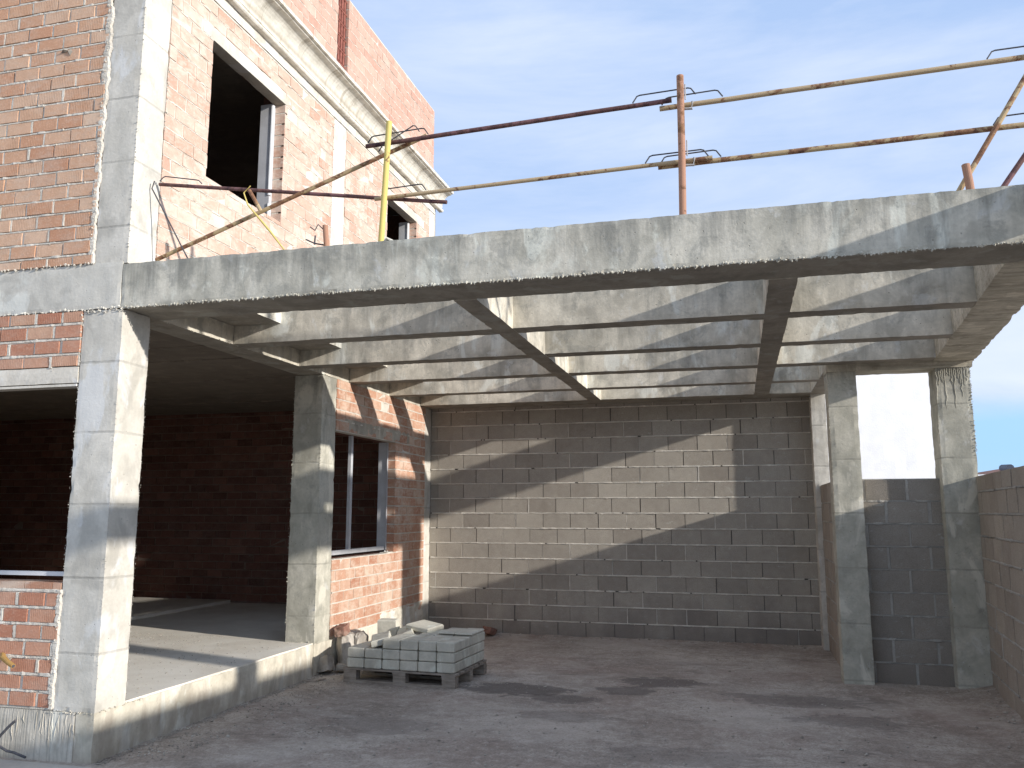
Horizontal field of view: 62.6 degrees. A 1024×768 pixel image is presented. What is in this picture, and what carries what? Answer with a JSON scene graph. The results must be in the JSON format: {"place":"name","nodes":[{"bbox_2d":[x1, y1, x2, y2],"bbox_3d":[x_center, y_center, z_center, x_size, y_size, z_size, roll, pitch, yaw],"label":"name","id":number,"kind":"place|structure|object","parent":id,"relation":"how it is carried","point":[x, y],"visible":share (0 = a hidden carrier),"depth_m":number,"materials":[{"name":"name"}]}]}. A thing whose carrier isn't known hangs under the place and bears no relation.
{"place":"outdoors","nodes":[
{"label":"outdoors","id":0,"kind":"place"},
{"bbox_2d":[0,759,92,767],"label":"pavement","id":1,"kind":"structure","parent":0,"point":[4,763],"depth_m":5.78,"materials":[{"name":"grey concrete"}]},
{"bbox_2d":[0,719,16,736],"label":"rebar","id":2,"kind":"object","parent":1,"relation":"on","point":[7,727],"visible":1,"depth_m":5.97,"materials":[{"name":"metal"}]},
{"bbox_2d":[0,745,26,758],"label":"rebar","id":3,"kind":"object","parent":1,"relation":"on","point":[13,752],"visible":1,"depth_m":5.93,"materials":[{"name":"metal"}]},
{"bbox_2d":[377,618,399,636],"bbox_3d":[-1.371,2.716,9.368,0.220,0.200,0.124,-2,-5,13],"label":"paving slab","id":4,"kind":"object","parent":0,"point":[392,625],"depth_m":9.32,"materials":[{"name":"concrete"}]},
{"bbox_2d":[438,628,466,634],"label":"paving slab","id":5,"kind":"object","parent":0,"point":[451,631],"depth_m":8.96,"materials":[{"name":"concrete"}]},
{"bbox_2d":[455,628,483,635],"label":"paving slab","id":6,"kind":"object","parent":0,"point":[469,632],"depth_m":8.94,"materials":[{"name":"concrete"}]},
{"bbox_2d":[0,632,1023,767],"bbox_3d":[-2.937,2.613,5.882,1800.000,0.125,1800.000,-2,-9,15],"label":"ground","id":7,"kind":"structure","parent":0,"point":[463,704],"depth_m":7.10,"materials":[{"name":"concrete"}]},
{"bbox_2d":[0,0,453,763],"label":"brick house","id":8,"kind":"structure","parent":7,"relation":"on","point":[194,480],"depth_m":8.61,"materials":[{"name":"brick"}]},
{"bbox_2d":[0,570,63,575],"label":"window frame","id":9,"kind":"structure","parent":8,"relation":"in","point":[2,572],"depth_m":6.30,"materials":[{"name":"white metal"}]},
{"bbox_2d":[256,104,275,215],"bbox_3d":[-2.554,-2.287,8.753,0.156,1.290,0.067,-2,-9,15],"label":"window frame","id":10,"kind":"structure","parent":8,"relation":"in","point":[267,119],"depth_m":8.75,"materials":[{"name":"grey metal"}]},
{"bbox_2d":[158,176,446,203],"bbox_3d":[-1.658,-1.484,6.443,2.438,0.440,0.058,-2,-9,14],"label":"guard rail","id":11,"kind":"object","parent":8,"relation":"attached to","point":[294,192],"visible":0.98,"depth_m":6.46,"materials":[{"name":"metal"}]},
{"bbox_2d":[151,181,187,257],"bbox_3d":[-2.669,-1.267,6.606,0.399,0.714,0.018,-2,-9,13],"label":"hanging wire","id":12,"kind":"object","parent":11,"relation":"hanging from","point":[168,220],"visible":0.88,"depth_m":6.62,"materials":[{"name":"metal"}]},
{"bbox_2d":[331,436,388,554],"bbox_3d":[-1.955,1.368,10.448,0.139,1.420,1.749,-2,-9,15],"label":"window frame","id":13,"kind":"structure","parent":8,"relation":"in","point":[383,447],"depth_m":11.19,"materials":[{"name":"grey metal"}]},
{"bbox_2d":[399,222,408,239],"bbox_3d":[-1.586,-1.742,12.345,0.156,1.290,0.067,-2,-9,15],"label":"window frame","id":14,"kind":"structure","parent":8,"relation":"in","point":[404,226],"depth_m":12.40,"materials":[{"name":"grey metal"}]},
{"bbox_2d":[317,655,334,672],"bbox_3d":[-2.019,3.032,9.110,0.156,0.177,0.160,-17,-26,14],"label":"concrete lump","id":15,"kind":"object","parent":7,"relation":"on","point":[325,663],"visible":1,"depth_m":9.05,"materials":[{"name":"grey concrete"}]},
{"bbox_2d":[336,663,346,671],"bbox_3d":[-1.842,3.091,9.176,0.160,0.084,0.124,15,-15,-9],"label":"concrete lump","id":16,"kind":"object","parent":7,"relation":"on","point":[340,667],"visible":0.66,"depth_m":9.12,"materials":[{"name":"grey concrete"}]},
{"bbox_2d":[335,632,354,663],"bbox_3d":[-1.842,2.966,9.409,0.221,0.413,0.260,2,-19,-28],"label":"concrete lump","id":17,"kind":"object","parent":7,"relation":"on","point":[343,643],"visible":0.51,"depth_m":9.31,"materials":[{"name":"grey concrete"}]},
{"bbox_2d":[334,623,349,636],"bbox_3d":[-1.887,2.737,9.367,0.129,0.113,0.209,-10,-3,8],"label":"broken brick","id":18,"kind":"object","parent":17,"relation":"on","point":[343,629],"visible":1,"depth_m":9.29,"materials":[{"name":"red brick"}]},
{"bbox_2d":[350,629,360,632],"bbox_3d":[-1.837,2.997,9.664,0.243,0.376,0.180,-5,0,19],"label":"concrete lump","id":19,"kind":"object","parent":7,"relation":"on","point":[355,630],"visible":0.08,"depth_m":9.64,"materials":[{"name":"grey concrete"}]},
{"bbox_2d":[354,630,368,644],"bbox_3d":[-1.707,2.962,9.454,0.179,0.389,0.190,-1,7,-34],"label":"concrete lump","id":20,"kind":"object","parent":7,"relation":"on","point":[361,637],"visible":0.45,"depth_m":9.38,"materials":[{"name":"grey concrete"}]},
{"bbox_2d":[343,659,486,688],"bbox_3d":[-1.001,3.030,8.919,1.256,0.142,0.908,-3,-9,18],"label":"pallet","id":21,"kind":"object","parent":7,"relation":"on","point":[401,678],"visible":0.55,"depth_m":8.61,"materials":[{"name":"grey wood"}]},
{"bbox_2d":[347,657,364,667],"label":"paving slab","id":22,"kind":"object","parent":21,"relation":"on","point":[357,662],"depth_m":8.68,"materials":[{"name":"concrete"}]},
{"bbox_2d":[348,642,371,657],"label":"paving slab","id":23,"kind":"object","parent":22,"relation":"on","point":[358,650],"depth_m":8.71,"materials":[{"name":"concrete"}]},
{"bbox_2d":[364,658,382,668],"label":"paving slab","id":24,"kind":"object","parent":21,"relation":"on","point":[372,663],"depth_m":8.61,"materials":[{"name":"concrete"}]},
{"bbox_2d":[365,646,383,658],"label":"paving slab","id":25,"kind":"object","parent":24,"relation":"on","point":[375,652],"depth_m":8.63,"materials":[{"name":"concrete"}]},
{"bbox_2d":[371,631,390,647],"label":"paving slab","id":26,"kind":"object","parent":25,"relation":"on","point":[377,639],"depth_m":8.73,"materials":[{"name":"concrete"}]},
{"bbox_2d":[382,659,400,669],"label":"paving slab","id":27,"kind":"object","parent":21,"relation":"on","point":[388,664],"depth_m":8.55,"materials":[{"name":"concrete"}]},
{"bbox_2d":[382,649,400,659],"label":"paving slab","id":28,"kind":"object","parent":27,"relation":"on","point":[392,654],"depth_m":8.56,"materials":[{"name":"concrete"}]},
{"bbox_2d":[383,634,415,649],"bbox_3d":[-1.166,2.684,8.788,0.191,0.096,0.428,-3,-9,18],"label":"paving slab","id":29,"kind":"object","parent":28,"relation":"on","point":[393,642],"depth_m":8.60,"materials":[{"name":"concrete"}]},
{"bbox_2d":[400,660,418,670],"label":"paving slab","id":30,"kind":"object","parent":21,"relation":"on","point":[405,665],"depth_m":8.49,"materials":[{"name":"concrete"}]},
{"bbox_2d":[400,650,418,660],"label":"paving slab","id":31,"kind":"object","parent":30,"relation":"on","point":[410,655],"depth_m":8.50,"materials":[{"name":"concrete"}]},
{"bbox_2d":[401,634,433,650],"bbox_3d":[-0.976,2.674,8.722,0.191,0.096,0.428,-3,-9,18],"label":"paving slab","id":32,"kind":"object","parent":31,"relation":"on","point":[411,643],"depth_m":8.54,"materials":[{"name":"concrete"}]},
{"bbox_2d":[418,661,437,672],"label":"paving slab","id":33,"kind":"object","parent":21,"relation":"on","point":[425,666],"depth_m":8.43,"materials":[{"name":"concrete"}]},
{"bbox_2d":[419,651,437,661],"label":"paving slab","id":34,"kind":"object","parent":33,"relation":"on","point":[429,656],"depth_m":8.45,"materials":[{"name":"concrete"}]},
{"bbox_2d":[419,635,451,651],"bbox_3d":[-0.784,2.664,8.660,0.191,0.096,0.428,-3,-9,18],"label":"paving slab","id":35,"kind":"object","parent":34,"relation":"on","point":[429,644],"depth_m":8.48,"materials":[{"name":"concrete"}]},
{"bbox_2d":[437,657,469,673],"bbox_3d":[-0.594,2.854,8.568,0.191,0.096,0.428,-3,-9,18],"label":"paving slab","id":36,"kind":"object","parent":21,"relation":"on","point":[455,667],"depth_m":8.39,"materials":[{"name":"concrete"}]},
{"bbox_2d":[437,647,469,662],"bbox_3d":[-0.595,2.754,8.580,0.191,0.096,0.428,-3,-9,18],"label":"paving slab","id":37,"kind":"object","parent":36,"relation":"on","point":[447,657],"depth_m":8.40,"materials":[{"name":"concrete"}]},
{"bbox_2d":[437,636,469,652],"bbox_3d":[-0.595,2.653,8.588,0.191,0.096,0.428,-3,-9,18],"label":"paving slab","id":38,"kind":"object","parent":37,"relation":"on","point":[453,644],"depth_m":8.44,"materials":[{"name":"concrete"}]},
{"bbox_2d":[469,650,483,665],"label":"paving slab","id":39,"kind":"object","parent":21,"relation":"on","point":[476,657],"depth_m":8.93,"materials":[{"name":"concrete"}]},
{"bbox_2d":[469,641,483,655],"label":"paving slab","id":40,"kind":"object","parent":39,"relation":"on","point":[476,648],"depth_m":8.94,"materials":[{"name":"concrete"}]},
{"bbox_2d":[456,631,484,645],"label":"paving slab","id":41,"kind":"object","parent":40,"relation":"on","point":[477,638],"depth_m":8.94,"materials":[{"name":"concrete"}]},
{"bbox_2d":[483,626,496,635],"bbox_3d":[-0.317,3.474,11.851,0.148,0.110,0.315,4,-21,21],"label":"broken brick","id":42,"kind":"object","parent":7,"relation":"on","point":[490,631],"visible":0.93,"depth_m":11.75,"materials":[{"name":"red brick"}]},
{"bbox_2d":[121,185,1023,688],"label":"concrete pergola","id":43,"kind":"object","parent":7,"relation":"on","point":[819,305],"visible":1,"depth_m":6.92,"materials":[{"name":"grey concrete"}]},
{"bbox_2d":[323,225,328,245],"bbox_3d":[-1.375,-1.062,6.228,0.060,0.234,0.040,-2,-9,15],"label":"guard post","id":44,"kind":"object","parent":43,"relation":"on","point":[325,236],"visible":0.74,"depth_m":6.22,"materials":[{"name":"brown metal"}]},
{"bbox_2d":[306,224,323,245],"bbox_3d":[-1.462,-1.103,6.253,0.154,0.169,0.021,-2,-9,15],"label":"bent wire","id":45,"kind":"object","parent":44,"relation":"attached to","point":[314,243],"visible":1,"depth_m":6.25,"materials":[{"name":"metal"}]},
{"bbox_2d":[378,120,391,241],"bbox_3d":[-0.930,-1.453,6.167,0.089,0.988,0.043,-2,-9,15],"label":"guard post","id":46,"kind":"object","parent":43,"relation":"on","point":[385,180],"visible":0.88,"depth_m":6.16,"materials":[{"name":"yellow metal"}]},
{"bbox_2d":[155,125,426,260],"bbox_3d":[-1.722,-1.437,6.421,2.239,0.879,0.082,-2,-9,13],"label":"guard rail","id":47,"kind":"object","parent":46,"relation":"attached to","point":[287,199],"visible":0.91,"depth_m":6.42,"materials":[{"name":"metal"}]},
{"bbox_2d":[243,186,284,249],"bbox_3d":[-1.876,-1.254,6.391,0.378,0.546,0.031,-2,-9,15],"label":"hinged clamp","id":48,"kind":"object","parent":47,"relation":"hanging from","point":[255,201],"visible":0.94,"depth_m":6.41,"materials":[{"name":"metal"}]},
{"bbox_2d":[365,87,695,148],"bbox_3d":[0.077,-1.888,6.014,2.423,0.160,0.034,-2,-9,15],"label":"guard rail","id":49,"kind":"object","parent":46,"relation":"attached to","point":[535,120],"visible":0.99,"depth_m":5.99,"materials":[{"name":"metal"}]},
{"bbox_2d":[676,74,694,214],"bbox_3d":[1.164,-1.568,5.628,0.123,1.052,0.050,0,-9,2],"label":"guard post","id":50,"kind":"object","parent":43,"relation":"on","point":[681,94],"visible":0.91,"depth_m":5.62,"materials":[{"name":"metal"}]},
{"bbox_2d":[374,149,712,200],"bbox_3d":[0.161,-1.462,5.926,2.432,0.128,0.032,-2,-9,15],"label":"guard rail","id":51,"kind":"object","parent":50,"relation":"attached to","point":[590,172],"visible":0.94,"depth_m":5.88,"materials":[{"name":"metal"}]},
{"bbox_2d":[658,113,1023,169],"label":"guard rail","id":52,"kind":"object","parent":50,"relation":"attached to","point":[871,142],"visible":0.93,"depth_m":5.42,"materials":[{"name":"metal"}]},
{"bbox_2d":[659,46,1023,110],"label":"guard rail","id":53,"kind":"object","parent":50,"relation":"attached to","point":[987,61],"visible":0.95,"depth_m":5.48,"materials":[{"name":"metal"}]},
{"bbox_2d":[961,163,974,188],"bbox_3d":[2.783,-1.228,5.133,0.067,0.234,0.048,-2,-9,15],"label":"guard post","id":54,"kind":"object","parent":43,"relation":"on","point":[967,176],"visible":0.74,"depth_m":5.12,"materials":[{"name":"brown metal"}]},
{"bbox_2d":[956,74,1023,190],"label":"guard rail","id":55,"kind":"object","parent":43,"relation":"on","point":[996,126],"visible":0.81,"depth_m":5.17,"materials":[{"name":"brown metal"}]},
{"bbox_2d":[1001,152,1023,185],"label":"guard rail","id":56,"kind":"object","parent":43,"relation":"on","point":[1014,171],"visible":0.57,"depth_m":5.11,"materials":[{"name":"metal"}]},
{"bbox_2d":[428,397,821,645],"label":"block wall","id":57,"kind":"structure","parent":7,"relation":"on","point":[688,520],"depth_m":11.74,"materials":[{"name":"grey concrete"}]},
{"bbox_2d":[820,482,839,666],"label":"block wall","id":58,"kind":"structure","parent":7,"relation":"on","point":[831,596],"depth_m":10.11,"materials":[{"name":"grey concrete"}]},
{"bbox_2d":[825,373,935,478],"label":"white house","id":59,"kind":"structure","parent":7,"relation":"on","point":[895,426],"depth_m":12.65,"materials":[{"name":"white paint"}]},
{"bbox_2d":[862,478,954,686],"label":"block wall","id":60,"kind":"structure","parent":7,"relation":"on","point":[909,600],"depth_m":8.54,"materials":[{"name":"grey concrete"}]},
{"bbox_2d":[978,464,1015,475],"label":"distant house","id":61,"kind":"structure","parent":7,"relation":"on","point":[1005,467],"depth_m":17.27,"materials":[{"name":"tile"}]},
{"bbox_2d":[976,466,1023,720],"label":"block wall","id":62,"kind":"structure","parent":7,"relation":"on","point":[1000,494],"depth_m":7.29,"materials":[{"name":"grey concrete"}]},
{"bbox_2d":[350,0,1023,471],"label":"sky","id":63,"kind":"structure","parent":0,"point":[476,63],"materials":[{"name":"blue"}]},
{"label":"paving slab","id":64,"kind":"object","parent":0,"visible":0},
{"bbox_2d":[420,629,445,635],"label":"paving slab","id":65,"kind":"object","parent":64,"relation":"on","point":[434,633],"depth_m":9.02,"materials":[{"name":"concrete"}]},
{"bbox_2d":[406,620,443,632],"bbox_3d":[-0.956,2.671,9.274,0.285,0.060,0.345,5,-4,28],"label":"paving slab","id":66,"kind":"object","parent":65,"relation":"on","point":[423,626],"depth_m":9.19,"materials":[{"name":"concrete"}]},
{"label":"paving slab","id":67,"kind":"object","parent":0,"visible":0},
{"bbox_2d":[397,626,415,634],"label":"paving slab","id":68,"kind":"object","parent":67,"relation":"on","point":[402,630],"depth_m":9.14,"materials":[{"name":"concrete"}]}
]}

